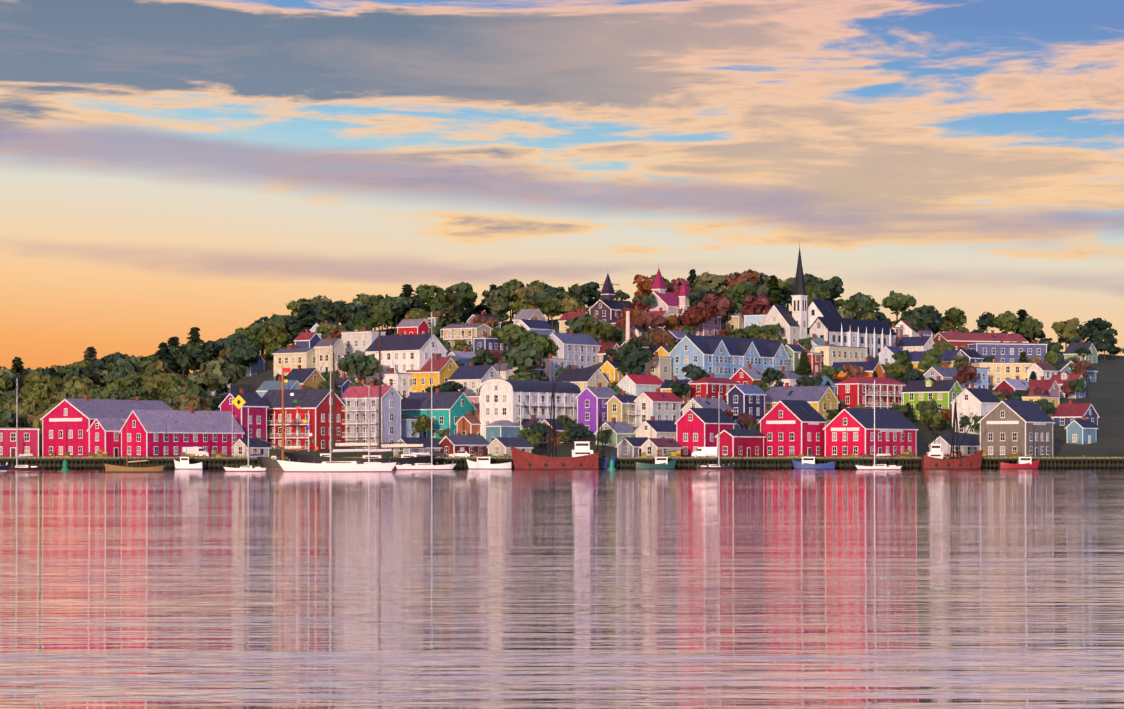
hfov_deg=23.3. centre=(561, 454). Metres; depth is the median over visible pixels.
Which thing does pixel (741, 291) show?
tree
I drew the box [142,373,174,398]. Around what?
tree
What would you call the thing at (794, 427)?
warehouse
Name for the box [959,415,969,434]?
tree
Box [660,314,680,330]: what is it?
tree
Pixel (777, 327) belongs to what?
tree
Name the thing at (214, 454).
lobster trap stack
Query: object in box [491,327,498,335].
tree
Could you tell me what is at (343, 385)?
house
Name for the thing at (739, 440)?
wharf lamp post
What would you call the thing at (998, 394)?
tree
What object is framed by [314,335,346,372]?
house
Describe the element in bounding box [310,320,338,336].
house
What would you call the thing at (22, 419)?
tree
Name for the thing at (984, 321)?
tree
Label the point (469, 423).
house
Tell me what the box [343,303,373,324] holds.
tree
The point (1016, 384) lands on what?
house
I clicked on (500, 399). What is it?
house
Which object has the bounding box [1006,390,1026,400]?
tree
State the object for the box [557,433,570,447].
tree
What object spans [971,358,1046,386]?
house
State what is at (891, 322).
tree
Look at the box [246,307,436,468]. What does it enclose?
schooner
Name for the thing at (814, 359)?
house
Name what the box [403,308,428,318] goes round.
tree
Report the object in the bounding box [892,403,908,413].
tree
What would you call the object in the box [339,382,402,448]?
house
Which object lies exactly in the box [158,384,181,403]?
tree
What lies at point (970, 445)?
house
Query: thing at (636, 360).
tree
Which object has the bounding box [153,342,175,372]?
tree
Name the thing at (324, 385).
tree
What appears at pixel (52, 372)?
tree
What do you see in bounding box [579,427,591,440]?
tree
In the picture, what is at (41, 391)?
tree
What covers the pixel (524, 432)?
tree
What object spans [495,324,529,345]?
tree
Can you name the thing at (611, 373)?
house
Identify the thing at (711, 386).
house
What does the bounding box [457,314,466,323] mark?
tree
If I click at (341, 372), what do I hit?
house
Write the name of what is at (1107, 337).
tree
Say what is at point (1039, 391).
tree
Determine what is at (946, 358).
house
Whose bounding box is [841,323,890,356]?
church pinnacles
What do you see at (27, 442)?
museum shed
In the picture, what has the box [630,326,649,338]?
house
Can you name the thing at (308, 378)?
house
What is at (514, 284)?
tree
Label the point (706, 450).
white van
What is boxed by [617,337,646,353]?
tree
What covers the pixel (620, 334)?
tree
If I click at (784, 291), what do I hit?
tree
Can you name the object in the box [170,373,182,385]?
tree
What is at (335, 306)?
tree
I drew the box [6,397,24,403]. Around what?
tree
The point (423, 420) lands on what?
tree
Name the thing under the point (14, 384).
tree
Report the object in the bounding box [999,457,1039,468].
red cape islander
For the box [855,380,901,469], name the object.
moored sloop
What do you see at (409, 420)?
house
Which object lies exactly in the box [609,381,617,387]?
tree
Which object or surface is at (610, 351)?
tree
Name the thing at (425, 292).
tree
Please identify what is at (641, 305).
tree
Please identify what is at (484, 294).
tree
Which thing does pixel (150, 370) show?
tree
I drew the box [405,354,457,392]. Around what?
house
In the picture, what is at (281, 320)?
tree
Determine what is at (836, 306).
tree
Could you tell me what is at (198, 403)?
tree
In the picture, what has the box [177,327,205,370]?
tree
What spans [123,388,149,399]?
tree
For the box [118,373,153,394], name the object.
tree
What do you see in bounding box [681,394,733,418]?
house
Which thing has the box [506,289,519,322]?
tree
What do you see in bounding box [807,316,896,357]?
st john church
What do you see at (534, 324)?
house
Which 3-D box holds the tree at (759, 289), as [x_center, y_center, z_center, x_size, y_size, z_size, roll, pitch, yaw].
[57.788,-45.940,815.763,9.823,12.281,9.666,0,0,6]
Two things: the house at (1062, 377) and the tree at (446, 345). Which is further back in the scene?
the tree at (446, 345)
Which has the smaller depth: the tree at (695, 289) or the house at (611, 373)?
the house at (611, 373)
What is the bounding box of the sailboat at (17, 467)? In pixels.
[0,378,43,470]
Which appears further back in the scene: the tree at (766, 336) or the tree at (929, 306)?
the tree at (929, 306)
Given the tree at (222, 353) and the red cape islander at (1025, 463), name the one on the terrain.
the tree at (222, 353)
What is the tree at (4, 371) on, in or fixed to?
on the terrain
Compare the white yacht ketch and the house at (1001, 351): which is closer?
the white yacht ketch
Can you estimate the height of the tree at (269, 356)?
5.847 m
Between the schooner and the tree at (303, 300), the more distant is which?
the tree at (303, 300)
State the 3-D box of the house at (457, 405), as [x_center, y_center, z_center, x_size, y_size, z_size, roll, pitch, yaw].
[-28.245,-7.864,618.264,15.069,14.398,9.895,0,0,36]
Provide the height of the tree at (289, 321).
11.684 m
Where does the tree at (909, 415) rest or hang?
on the terrain
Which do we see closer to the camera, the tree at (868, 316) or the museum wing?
the museum wing
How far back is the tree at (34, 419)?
599.47 m
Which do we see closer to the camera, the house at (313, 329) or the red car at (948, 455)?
the red car at (948, 455)
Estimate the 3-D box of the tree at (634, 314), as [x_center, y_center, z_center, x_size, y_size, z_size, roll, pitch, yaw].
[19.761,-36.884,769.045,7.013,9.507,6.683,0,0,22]
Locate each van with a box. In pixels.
[182,447,208,456]
[692,447,717,456]
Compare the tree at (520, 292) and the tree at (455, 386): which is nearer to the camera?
the tree at (455, 386)
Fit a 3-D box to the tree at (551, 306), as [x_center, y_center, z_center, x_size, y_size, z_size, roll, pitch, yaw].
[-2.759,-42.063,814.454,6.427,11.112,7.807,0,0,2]
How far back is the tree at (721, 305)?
772.87 m
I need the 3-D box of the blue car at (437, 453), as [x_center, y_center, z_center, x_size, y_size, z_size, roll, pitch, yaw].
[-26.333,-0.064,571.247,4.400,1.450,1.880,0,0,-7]
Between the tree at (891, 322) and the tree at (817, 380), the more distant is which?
the tree at (891, 322)
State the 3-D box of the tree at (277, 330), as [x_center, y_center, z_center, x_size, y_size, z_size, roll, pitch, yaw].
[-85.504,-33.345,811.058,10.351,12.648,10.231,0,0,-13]
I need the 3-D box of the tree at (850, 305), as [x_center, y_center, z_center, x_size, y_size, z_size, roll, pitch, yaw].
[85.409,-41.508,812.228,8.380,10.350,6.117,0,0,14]
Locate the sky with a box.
[0,0,1123,375]
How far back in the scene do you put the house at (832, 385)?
673.86 m
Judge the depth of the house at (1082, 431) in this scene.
614.36 m
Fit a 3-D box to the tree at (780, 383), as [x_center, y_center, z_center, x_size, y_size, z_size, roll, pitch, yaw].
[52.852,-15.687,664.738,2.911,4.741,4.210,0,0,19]
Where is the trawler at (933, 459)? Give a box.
[921,392,982,468]
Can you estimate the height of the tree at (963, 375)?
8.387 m
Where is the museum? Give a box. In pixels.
[40,395,172,456]
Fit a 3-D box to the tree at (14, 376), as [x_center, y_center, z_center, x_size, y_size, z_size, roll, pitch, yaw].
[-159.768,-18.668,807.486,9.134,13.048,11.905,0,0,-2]
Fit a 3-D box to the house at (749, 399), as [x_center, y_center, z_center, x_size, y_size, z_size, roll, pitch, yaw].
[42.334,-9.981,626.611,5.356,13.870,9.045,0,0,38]
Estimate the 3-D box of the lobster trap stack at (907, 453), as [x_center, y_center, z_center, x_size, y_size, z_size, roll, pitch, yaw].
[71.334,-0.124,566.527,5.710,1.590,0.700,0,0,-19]
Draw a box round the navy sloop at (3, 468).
[0,446,9,470]
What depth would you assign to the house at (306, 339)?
782.27 m
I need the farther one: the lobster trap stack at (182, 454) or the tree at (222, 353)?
the tree at (222, 353)
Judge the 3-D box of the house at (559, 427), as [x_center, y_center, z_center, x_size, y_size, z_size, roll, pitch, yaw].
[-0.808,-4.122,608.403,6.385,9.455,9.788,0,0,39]
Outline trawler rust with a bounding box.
[510,377,598,468]
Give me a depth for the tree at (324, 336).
788.40 m
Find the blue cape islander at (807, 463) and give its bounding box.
[792,457,834,468]
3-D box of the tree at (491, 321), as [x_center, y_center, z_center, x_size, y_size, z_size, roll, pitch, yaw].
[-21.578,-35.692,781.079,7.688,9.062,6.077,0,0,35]
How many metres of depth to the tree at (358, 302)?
828.96 m
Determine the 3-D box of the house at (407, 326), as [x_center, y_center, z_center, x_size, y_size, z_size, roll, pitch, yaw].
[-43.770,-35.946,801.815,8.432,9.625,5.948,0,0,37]
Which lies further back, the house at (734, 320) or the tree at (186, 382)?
the house at (734, 320)
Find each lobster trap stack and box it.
[46,452,69,456]
[88,450,111,456]
[180,452,194,456]
[211,450,225,456]
[473,452,496,456]
[657,450,680,456]
[789,454,812,456]
[845,454,867,456]
[895,450,917,456]
[1007,452,1030,456]
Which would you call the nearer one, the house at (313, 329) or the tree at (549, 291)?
the house at (313, 329)
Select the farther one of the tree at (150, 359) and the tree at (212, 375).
the tree at (150, 359)
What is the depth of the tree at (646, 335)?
734.37 m
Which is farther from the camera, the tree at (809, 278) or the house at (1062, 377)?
the tree at (809, 278)
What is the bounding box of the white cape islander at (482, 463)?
[466,444,510,468]
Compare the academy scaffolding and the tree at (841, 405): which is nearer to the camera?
the tree at (841, 405)
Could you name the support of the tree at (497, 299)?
on the terrain
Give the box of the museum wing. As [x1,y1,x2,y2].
[119,406,244,456]
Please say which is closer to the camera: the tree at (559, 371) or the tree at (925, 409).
the tree at (925, 409)
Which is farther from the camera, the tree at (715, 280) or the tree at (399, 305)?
the tree at (715, 280)
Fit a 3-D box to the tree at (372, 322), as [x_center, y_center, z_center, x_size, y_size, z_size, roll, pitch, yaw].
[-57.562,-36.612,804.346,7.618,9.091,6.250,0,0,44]
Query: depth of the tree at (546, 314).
827.61 m
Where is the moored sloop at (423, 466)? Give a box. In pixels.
[395,312,455,469]
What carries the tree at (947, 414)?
on the terrain
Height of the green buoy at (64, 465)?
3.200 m
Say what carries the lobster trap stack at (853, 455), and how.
on the wharf yard ground
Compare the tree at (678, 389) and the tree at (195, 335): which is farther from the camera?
the tree at (195, 335)
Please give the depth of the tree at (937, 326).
837.56 m
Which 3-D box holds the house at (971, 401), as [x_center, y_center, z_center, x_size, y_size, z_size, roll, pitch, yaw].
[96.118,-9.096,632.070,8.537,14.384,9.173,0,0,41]
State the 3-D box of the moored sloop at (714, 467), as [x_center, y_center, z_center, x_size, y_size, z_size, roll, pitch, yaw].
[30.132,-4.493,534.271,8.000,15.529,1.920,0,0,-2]
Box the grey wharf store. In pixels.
[978,400,1054,456]
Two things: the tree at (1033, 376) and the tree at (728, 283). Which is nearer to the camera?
the tree at (1033, 376)
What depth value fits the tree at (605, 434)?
599.28 m
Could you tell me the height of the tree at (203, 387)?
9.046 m
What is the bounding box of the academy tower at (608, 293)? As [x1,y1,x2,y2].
[601,274,614,299]
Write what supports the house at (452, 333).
on the terrain
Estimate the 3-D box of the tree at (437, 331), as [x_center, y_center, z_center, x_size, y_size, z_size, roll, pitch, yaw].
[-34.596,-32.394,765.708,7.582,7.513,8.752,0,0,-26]
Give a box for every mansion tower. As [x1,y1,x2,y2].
[651,269,666,293]
[678,281,689,312]
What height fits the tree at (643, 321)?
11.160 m
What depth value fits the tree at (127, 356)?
823.79 m
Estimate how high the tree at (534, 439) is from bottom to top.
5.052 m
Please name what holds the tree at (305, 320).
on the terrain
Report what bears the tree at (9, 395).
on the terrain
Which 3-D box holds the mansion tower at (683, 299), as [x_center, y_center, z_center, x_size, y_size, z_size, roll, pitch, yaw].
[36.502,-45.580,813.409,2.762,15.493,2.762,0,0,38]
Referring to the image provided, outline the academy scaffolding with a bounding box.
[592,282,618,300]
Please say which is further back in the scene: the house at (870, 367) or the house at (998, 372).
the house at (998, 372)
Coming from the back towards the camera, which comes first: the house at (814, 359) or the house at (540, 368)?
the house at (814, 359)
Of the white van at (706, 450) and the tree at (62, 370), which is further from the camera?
the tree at (62, 370)
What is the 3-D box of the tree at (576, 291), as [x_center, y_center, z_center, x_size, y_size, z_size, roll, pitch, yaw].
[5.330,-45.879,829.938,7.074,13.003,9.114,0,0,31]
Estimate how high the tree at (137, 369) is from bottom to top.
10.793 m
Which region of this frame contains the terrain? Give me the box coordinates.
[39,311,1123,456]
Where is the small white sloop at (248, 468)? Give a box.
[224,408,265,471]
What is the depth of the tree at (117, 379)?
712.40 m
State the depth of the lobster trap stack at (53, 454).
557.77 m
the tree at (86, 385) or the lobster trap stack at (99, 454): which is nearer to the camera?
the lobster trap stack at (99, 454)
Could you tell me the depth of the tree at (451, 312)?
804.94 m
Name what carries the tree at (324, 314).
on the terrain
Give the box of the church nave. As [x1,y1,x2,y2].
[759,305,799,344]
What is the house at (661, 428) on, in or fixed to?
on the terrain
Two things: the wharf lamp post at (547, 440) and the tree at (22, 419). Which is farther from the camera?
the tree at (22, 419)
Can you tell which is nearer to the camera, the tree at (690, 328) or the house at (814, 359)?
the house at (814, 359)
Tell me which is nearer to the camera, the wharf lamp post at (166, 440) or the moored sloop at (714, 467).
the moored sloop at (714, 467)
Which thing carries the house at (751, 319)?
on the terrain
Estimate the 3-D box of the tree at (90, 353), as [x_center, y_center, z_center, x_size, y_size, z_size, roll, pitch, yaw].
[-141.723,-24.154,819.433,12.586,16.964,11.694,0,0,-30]
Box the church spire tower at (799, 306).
[791,245,807,344]
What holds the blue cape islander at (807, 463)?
on the harbour water
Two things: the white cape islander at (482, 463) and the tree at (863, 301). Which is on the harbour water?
the white cape islander at (482, 463)
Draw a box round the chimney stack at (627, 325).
[625,311,629,343]
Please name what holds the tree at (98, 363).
on the terrain
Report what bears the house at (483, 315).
on the terrain
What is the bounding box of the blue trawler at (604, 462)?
[585,414,615,468]
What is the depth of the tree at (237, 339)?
811.86 m
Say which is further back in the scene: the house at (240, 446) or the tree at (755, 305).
the tree at (755, 305)
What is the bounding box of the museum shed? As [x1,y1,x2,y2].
[0,427,39,456]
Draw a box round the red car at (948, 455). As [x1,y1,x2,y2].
[944,451,964,456]
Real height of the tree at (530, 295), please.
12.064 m
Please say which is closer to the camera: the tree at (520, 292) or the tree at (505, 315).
the tree at (505, 315)
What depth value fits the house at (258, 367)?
783.20 m
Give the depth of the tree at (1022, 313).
853.36 m
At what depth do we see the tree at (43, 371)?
809.12 m
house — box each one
[207,382,229,397]
[218,389,268,440]
[232,438,270,456]
[244,354,265,376]
[256,377,300,397]
[262,385,347,451]
[272,345,314,380]
[284,365,325,388]
[294,329,321,347]
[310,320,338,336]
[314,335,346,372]
[335,352,362,377]
[335,375,351,396]
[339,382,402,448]
[340,327,385,354]
[355,375,368,385]
[365,331,447,385]
[384,368,412,397]
[394,437,441,456]
[396,316,430,334]
[401,388,476,438]
[401,409,418,436]
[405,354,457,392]
[422,313,444,331]
[439,435,489,456]
[441,320,492,355]
[446,348,476,365]
[448,362,502,394]
[455,410,481,434]
[466,311,501,327]
[466,395,479,409]
[472,333,506,353]
[478,379,580,437]
[483,420,522,442]
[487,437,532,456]
[493,360,517,379]
[507,327,555,354]
[512,306,546,323]
[516,317,554,330]
[521,415,541,444]
[522,364,544,372]
[540,354,567,380]
[541,415,580,445]
[544,330,600,368]
[554,365,608,390]
[558,309,586,332]
[575,383,617,435]
[594,418,635,446]
[597,340,619,363]
[599,356,623,386]
[605,391,640,428]
[606,314,631,328]
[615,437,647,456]
[617,371,662,396]
[620,335,648,348]
[625,363,645,374]
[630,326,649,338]
[634,388,681,429]
[634,416,675,439]
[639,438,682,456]
[644,308,669,330]
[646,352,671,381]
[655,343,669,356]
[660,376,691,403]
[667,335,791,381]
[669,309,689,330]
[669,328,687,341]
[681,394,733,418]
[689,373,743,400]
[691,316,721,335]
[725,381,766,428]
[726,305,743,329]
[729,364,764,384]
[733,420,740,428]
[743,310,766,335]
[765,383,839,421]
[766,366,801,386]
[784,341,804,370]
[798,348,821,373]
[800,334,835,352]
[810,372,836,393]
[814,341,867,368]
[831,358,884,379]
[835,373,905,411]
[846,331,859,346]
[877,343,902,364]
[891,323,903,344]
[895,320,932,336]
[896,333,934,351]
[901,376,962,424]
[909,347,962,371]
[923,364,960,385]
[931,435,979,456]
[932,330,1028,349]
[950,384,999,434]
[960,346,983,364]
[961,363,988,389]
[967,339,1047,361]
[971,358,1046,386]
[992,376,1028,399]
[1021,391,1059,417]
[1026,359,1058,381]
[1028,376,1060,403]
[1050,371,1086,398]
[1051,400,1099,425]
[1060,357,1097,382]
[1063,340,1098,363]
[1065,416,1097,444]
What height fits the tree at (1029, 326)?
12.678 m
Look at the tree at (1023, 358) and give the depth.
758.65 m
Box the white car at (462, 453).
[449,451,470,456]
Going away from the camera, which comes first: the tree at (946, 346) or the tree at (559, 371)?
the tree at (559, 371)
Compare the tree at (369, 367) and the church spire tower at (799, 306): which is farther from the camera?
the church spire tower at (799, 306)
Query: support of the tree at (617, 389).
on the terrain
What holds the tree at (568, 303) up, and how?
on the terrain
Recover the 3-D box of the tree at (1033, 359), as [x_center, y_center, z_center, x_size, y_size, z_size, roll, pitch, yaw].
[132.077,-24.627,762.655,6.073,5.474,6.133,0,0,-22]
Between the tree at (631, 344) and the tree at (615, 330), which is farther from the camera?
the tree at (615, 330)
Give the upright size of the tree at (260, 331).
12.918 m
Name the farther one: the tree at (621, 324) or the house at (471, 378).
the tree at (621, 324)
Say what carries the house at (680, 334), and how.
on the terrain
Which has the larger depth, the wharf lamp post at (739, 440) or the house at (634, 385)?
the house at (634, 385)
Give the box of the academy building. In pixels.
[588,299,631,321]
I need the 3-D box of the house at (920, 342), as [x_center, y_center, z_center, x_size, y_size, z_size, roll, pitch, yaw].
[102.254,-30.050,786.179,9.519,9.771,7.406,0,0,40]
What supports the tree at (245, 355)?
on the terrain
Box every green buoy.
[61,459,68,469]
[608,459,615,469]
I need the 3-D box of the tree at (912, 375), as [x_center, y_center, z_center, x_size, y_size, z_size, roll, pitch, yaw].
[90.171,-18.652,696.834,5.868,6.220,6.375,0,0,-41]
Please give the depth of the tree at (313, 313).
810.98 m
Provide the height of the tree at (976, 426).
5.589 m
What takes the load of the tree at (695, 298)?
on the terrain
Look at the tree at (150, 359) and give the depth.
821.18 m
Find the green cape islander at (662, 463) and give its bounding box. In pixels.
[636,450,676,468]
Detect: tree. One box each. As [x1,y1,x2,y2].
[0,369,11,375]
[0,373,24,391]
[0,377,12,391]
[0,390,6,404]
[0,400,21,411]
[0,408,20,426]
[3,389,19,400]
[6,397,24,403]
[8,370,34,395]
[10,357,23,373]
[18,394,36,408]
[18,399,45,416]
[18,413,29,426]
[20,382,33,395]
[22,371,62,396]
[26,407,53,438]
[28,383,58,408]
[37,368,48,375]
[47,367,60,386]
[48,389,81,406]
[50,361,77,375]
[56,373,64,385]
[59,364,70,374]
[62,376,97,393]
[63,365,91,381]
[65,360,96,381]
[68,387,87,398]
[83,346,106,385]
[87,384,121,398]
[90,359,103,385]
[90,367,112,386]
[95,392,120,399]
[101,352,124,363]
[101,363,116,371]
[104,352,144,364]
[105,357,138,382]
[111,367,145,374]
[113,375,138,392]
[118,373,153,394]
[119,395,142,399]
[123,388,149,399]
[132,367,164,377]
[140,351,157,367]
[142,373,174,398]
[145,360,172,373]
[147,388,161,400]
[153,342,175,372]
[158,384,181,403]
[160,378,191,398]
[165,396,181,409]
[167,336,190,377]
[168,342,199,378]
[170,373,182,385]
[175,384,212,403]
[175,394,212,410]
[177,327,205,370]
[179,366,189,375]
[182,381,207,390]
[187,359,248,396]
[189,340,222,364]
[212,396,225,404]
[213,400,221,410]
[215,338,235,349]
[215,384,228,395]
[217,347,230,359]
[221,334,250,347]
[225,344,261,379]
[234,323,288,357]
[241,325,270,355]
[250,316,269,357]
[258,322,290,346]
[263,315,288,328]
[263,335,287,352]
[263,348,278,360]
[274,317,289,347]
[283,315,299,343]
[286,300,313,322]
[286,344,301,347]
[287,303,315,344]
[297,298,311,305]
[301,309,317,329]
[308,295,331,309]
[314,307,322,322]
[315,322,335,334]
[318,307,344,324]
[318,379,340,395]
[320,300,351,322]
[320,370,339,380]
[321,319,337,323]
[321,331,329,338]
[325,327,347,339]
[335,323,354,330]
[338,350,382,382]
[339,301,362,318]
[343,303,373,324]
[348,382,363,386]
[349,293,384,314]
[353,322,372,330]
[354,315,377,328]
[361,295,383,330]
[367,378,385,385]
[368,305,395,330]
[377,302,398,333]
[383,294,412,332]
[390,284,414,326]
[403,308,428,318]
[411,295,424,311]
[411,414,434,436]
[415,284,447,312]
[425,383,452,391]
[427,326,443,338]
[428,311,442,316]
[436,288,462,326]
[437,428,449,437]
[438,338,450,348]
[444,282,475,301]
[446,380,465,391]
[448,290,477,322]
[452,339,467,350]
[455,360,464,366]
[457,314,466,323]
[469,303,487,314]
[469,347,495,364]
[473,314,498,326]
[481,285,505,306]
[484,284,506,320]
[486,289,509,314]
[490,349,503,361]
[491,314,504,322]
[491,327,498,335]
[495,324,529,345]
[497,279,524,320]
[499,343,543,373]
[501,312,509,325]
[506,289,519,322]
[508,299,542,312]
[508,371,538,380]
[515,283,542,299]
[517,428,530,439]
[520,330,558,357]
[524,289,541,307]
[526,280,549,288]
[527,370,549,380]
[527,422,549,448]
[527,433,542,453]
[535,286,564,322]
[542,295,562,326]
[542,312,557,324]
[555,366,571,375]
[557,297,583,315]
[557,415,572,432]
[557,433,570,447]
[558,295,588,312]
[560,291,569,298]
[564,313,596,333]
[567,283,588,304]
[567,423,584,440]
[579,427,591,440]
[581,281,601,314]
[581,317,613,342]
[595,429,610,441]
[603,348,616,363]
[607,328,624,342]
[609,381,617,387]
[610,329,630,342]
[612,385,622,394]
[613,347,652,375]
[614,289,629,299]
[614,319,632,337]
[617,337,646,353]
[621,307,643,326]
[630,300,649,310]
[631,293,655,310]
[632,311,664,331]
[633,274,665,296]
[640,336,651,347]
[641,327,661,344]
[648,275,669,295]
[648,327,675,348]
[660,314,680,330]
[667,341,678,351]
[668,278,693,292]
[668,381,690,398]
[678,306,716,334]
[681,326,694,334]
[681,364,709,380]
[686,269,697,307]
[686,289,715,305]
[692,283,710,291]
[695,272,728,295]
[697,293,733,321]
[716,276,741,296]
[718,327,730,336]
[723,283,750,313]
[724,409,736,421]
[726,328,745,337]
[728,269,760,296]
[738,412,756,428]
[739,294,771,317]
[740,324,764,338]
[742,281,770,297]
[744,270,768,283]
[747,327,781,339]
[749,423,759,430]
[753,380,767,387]
[759,333,777,339]
[760,367,783,385]
[761,323,781,333]
[766,275,788,308]
[773,381,783,386]
[777,278,789,303]
[778,338,787,345]
[780,284,793,310]
[785,280,808,304]
[788,273,817,283]
[795,351,811,373]
[795,374,822,385]
[798,337,811,348]
[805,282,829,298]
[807,291,830,306]
[817,276,843,300]
[821,365,841,380]
[826,409,839,419]
[831,300,839,309]
[836,298,862,318]
[837,309,855,318]
[838,400,844,410]
[841,364,864,378]
[849,292,880,311]
[852,404,871,408]
[858,312,876,319]
[863,306,876,316]
[872,371,877,376]
[876,311,886,320]
[881,290,916,321]
[884,362,906,379]
[888,321,897,326]
[891,362,904,380]
[892,353,913,369]
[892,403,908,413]
[895,349,909,357]
[899,309,912,321]
[903,370,924,383]
[903,403,915,421]
[908,306,935,335]
[913,305,934,310]
[915,399,936,424]
[917,349,944,370]
[919,409,944,429]
[920,407,937,430]
[930,341,955,350]
[931,308,943,336]
[931,430,942,439]
[933,324,941,334]
[938,409,951,428]
[939,310,958,331]
[943,306,966,326]
[952,355,969,369]
[952,365,978,387]
[956,325,968,332]
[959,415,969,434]
[971,328,983,332]
[971,415,983,430]
[976,311,998,331]
[982,355,994,361]
[991,391,1004,400]
[992,388,1007,396]
[993,311,1020,332]
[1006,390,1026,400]
[1011,309,1036,342]
[1017,316,1043,342]
[1018,352,1028,361]
[1021,386,1049,397]
[1027,357,1042,361]
[1028,371,1037,382]
[1033,399,1056,414]
[1034,329,1045,341]
[1038,337,1052,342]
[1042,340,1063,357]
[1043,351,1060,366]
[1051,318,1080,349]
[1057,336,1070,343]
[1060,381,1074,399]
[1067,356,1076,361]
[1068,378,1085,401]
[1069,360,1091,377]
[1070,336,1082,342]
[1074,345,1090,360]
[1076,318,1111,341]
[1093,328,1117,362]
[1108,347,1122,354]
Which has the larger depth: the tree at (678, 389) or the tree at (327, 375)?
the tree at (327, 375)
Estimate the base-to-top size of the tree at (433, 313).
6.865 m
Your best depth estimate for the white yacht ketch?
464.48 m
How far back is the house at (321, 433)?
599.78 m
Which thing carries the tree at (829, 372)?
on the terrain
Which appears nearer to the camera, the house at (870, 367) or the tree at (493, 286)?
the house at (870, 367)
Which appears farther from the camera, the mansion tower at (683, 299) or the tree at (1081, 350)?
the mansion tower at (683, 299)
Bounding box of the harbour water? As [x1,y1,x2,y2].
[0,469,1123,708]
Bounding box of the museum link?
[87,418,123,456]
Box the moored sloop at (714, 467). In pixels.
[695,392,734,469]
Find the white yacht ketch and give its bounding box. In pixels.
[277,345,396,471]
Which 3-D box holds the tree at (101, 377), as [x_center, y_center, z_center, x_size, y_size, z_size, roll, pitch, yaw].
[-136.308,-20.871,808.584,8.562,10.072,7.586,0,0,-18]
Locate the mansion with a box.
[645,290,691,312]
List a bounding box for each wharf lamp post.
[165,425,166,456]
[547,425,547,456]
[739,425,740,456]
[846,425,847,456]
[1033,425,1035,456]
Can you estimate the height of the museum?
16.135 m
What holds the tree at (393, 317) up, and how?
on the terrain
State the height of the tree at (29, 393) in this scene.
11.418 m
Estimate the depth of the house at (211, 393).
726.24 m
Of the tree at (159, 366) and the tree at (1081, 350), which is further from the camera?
the tree at (1081, 350)
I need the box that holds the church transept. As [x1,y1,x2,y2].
[807,299,841,337]
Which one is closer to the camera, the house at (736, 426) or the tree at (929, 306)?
the house at (736, 426)
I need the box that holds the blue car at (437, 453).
[426,451,446,456]
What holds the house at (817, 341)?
on the terrain
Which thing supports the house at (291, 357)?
on the terrain
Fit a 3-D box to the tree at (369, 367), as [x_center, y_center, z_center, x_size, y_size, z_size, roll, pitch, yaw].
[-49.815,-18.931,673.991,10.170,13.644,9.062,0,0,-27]
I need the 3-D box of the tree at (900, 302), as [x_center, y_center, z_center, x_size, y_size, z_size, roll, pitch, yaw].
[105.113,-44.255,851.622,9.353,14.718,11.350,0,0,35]
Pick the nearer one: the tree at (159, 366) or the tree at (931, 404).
the tree at (931, 404)
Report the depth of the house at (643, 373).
689.79 m
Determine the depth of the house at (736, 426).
604.24 m
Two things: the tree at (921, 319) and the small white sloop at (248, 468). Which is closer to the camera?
the small white sloop at (248, 468)
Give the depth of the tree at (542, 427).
596.97 m
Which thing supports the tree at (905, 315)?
on the terrain
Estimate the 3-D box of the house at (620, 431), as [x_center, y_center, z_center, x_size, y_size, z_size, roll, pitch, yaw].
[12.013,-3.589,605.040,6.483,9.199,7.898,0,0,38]
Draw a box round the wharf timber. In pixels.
[0,455,1123,468]
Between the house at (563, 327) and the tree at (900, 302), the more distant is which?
the tree at (900, 302)
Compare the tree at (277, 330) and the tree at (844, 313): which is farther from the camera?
the tree at (277, 330)
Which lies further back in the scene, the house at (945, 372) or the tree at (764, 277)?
the tree at (764, 277)
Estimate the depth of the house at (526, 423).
605.23 m
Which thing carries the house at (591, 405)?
on the terrain
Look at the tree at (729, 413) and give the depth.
613.35 m
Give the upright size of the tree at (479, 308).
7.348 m
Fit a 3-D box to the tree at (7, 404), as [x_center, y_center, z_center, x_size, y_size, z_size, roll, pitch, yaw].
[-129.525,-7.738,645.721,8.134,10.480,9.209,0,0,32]
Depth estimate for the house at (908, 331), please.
813.34 m
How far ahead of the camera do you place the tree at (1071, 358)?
769.48 m
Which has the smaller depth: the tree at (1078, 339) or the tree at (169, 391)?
the tree at (169, 391)
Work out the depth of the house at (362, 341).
735.18 m
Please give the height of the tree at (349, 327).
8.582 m
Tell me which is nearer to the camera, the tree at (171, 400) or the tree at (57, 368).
the tree at (171, 400)
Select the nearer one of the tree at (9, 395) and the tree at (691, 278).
the tree at (9, 395)
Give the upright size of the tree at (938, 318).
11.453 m
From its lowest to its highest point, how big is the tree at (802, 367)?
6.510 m
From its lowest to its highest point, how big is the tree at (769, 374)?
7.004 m
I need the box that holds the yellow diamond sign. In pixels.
[232,395,244,408]
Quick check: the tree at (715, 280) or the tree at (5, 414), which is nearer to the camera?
the tree at (5, 414)
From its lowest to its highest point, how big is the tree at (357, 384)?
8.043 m
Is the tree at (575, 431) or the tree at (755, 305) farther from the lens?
the tree at (755, 305)
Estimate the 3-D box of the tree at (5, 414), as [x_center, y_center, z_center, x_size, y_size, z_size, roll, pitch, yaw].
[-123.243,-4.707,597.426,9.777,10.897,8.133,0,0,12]
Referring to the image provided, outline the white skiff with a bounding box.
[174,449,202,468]
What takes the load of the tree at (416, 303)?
on the terrain
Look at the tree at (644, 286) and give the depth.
828.12 m
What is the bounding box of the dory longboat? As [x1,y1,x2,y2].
[104,460,163,471]

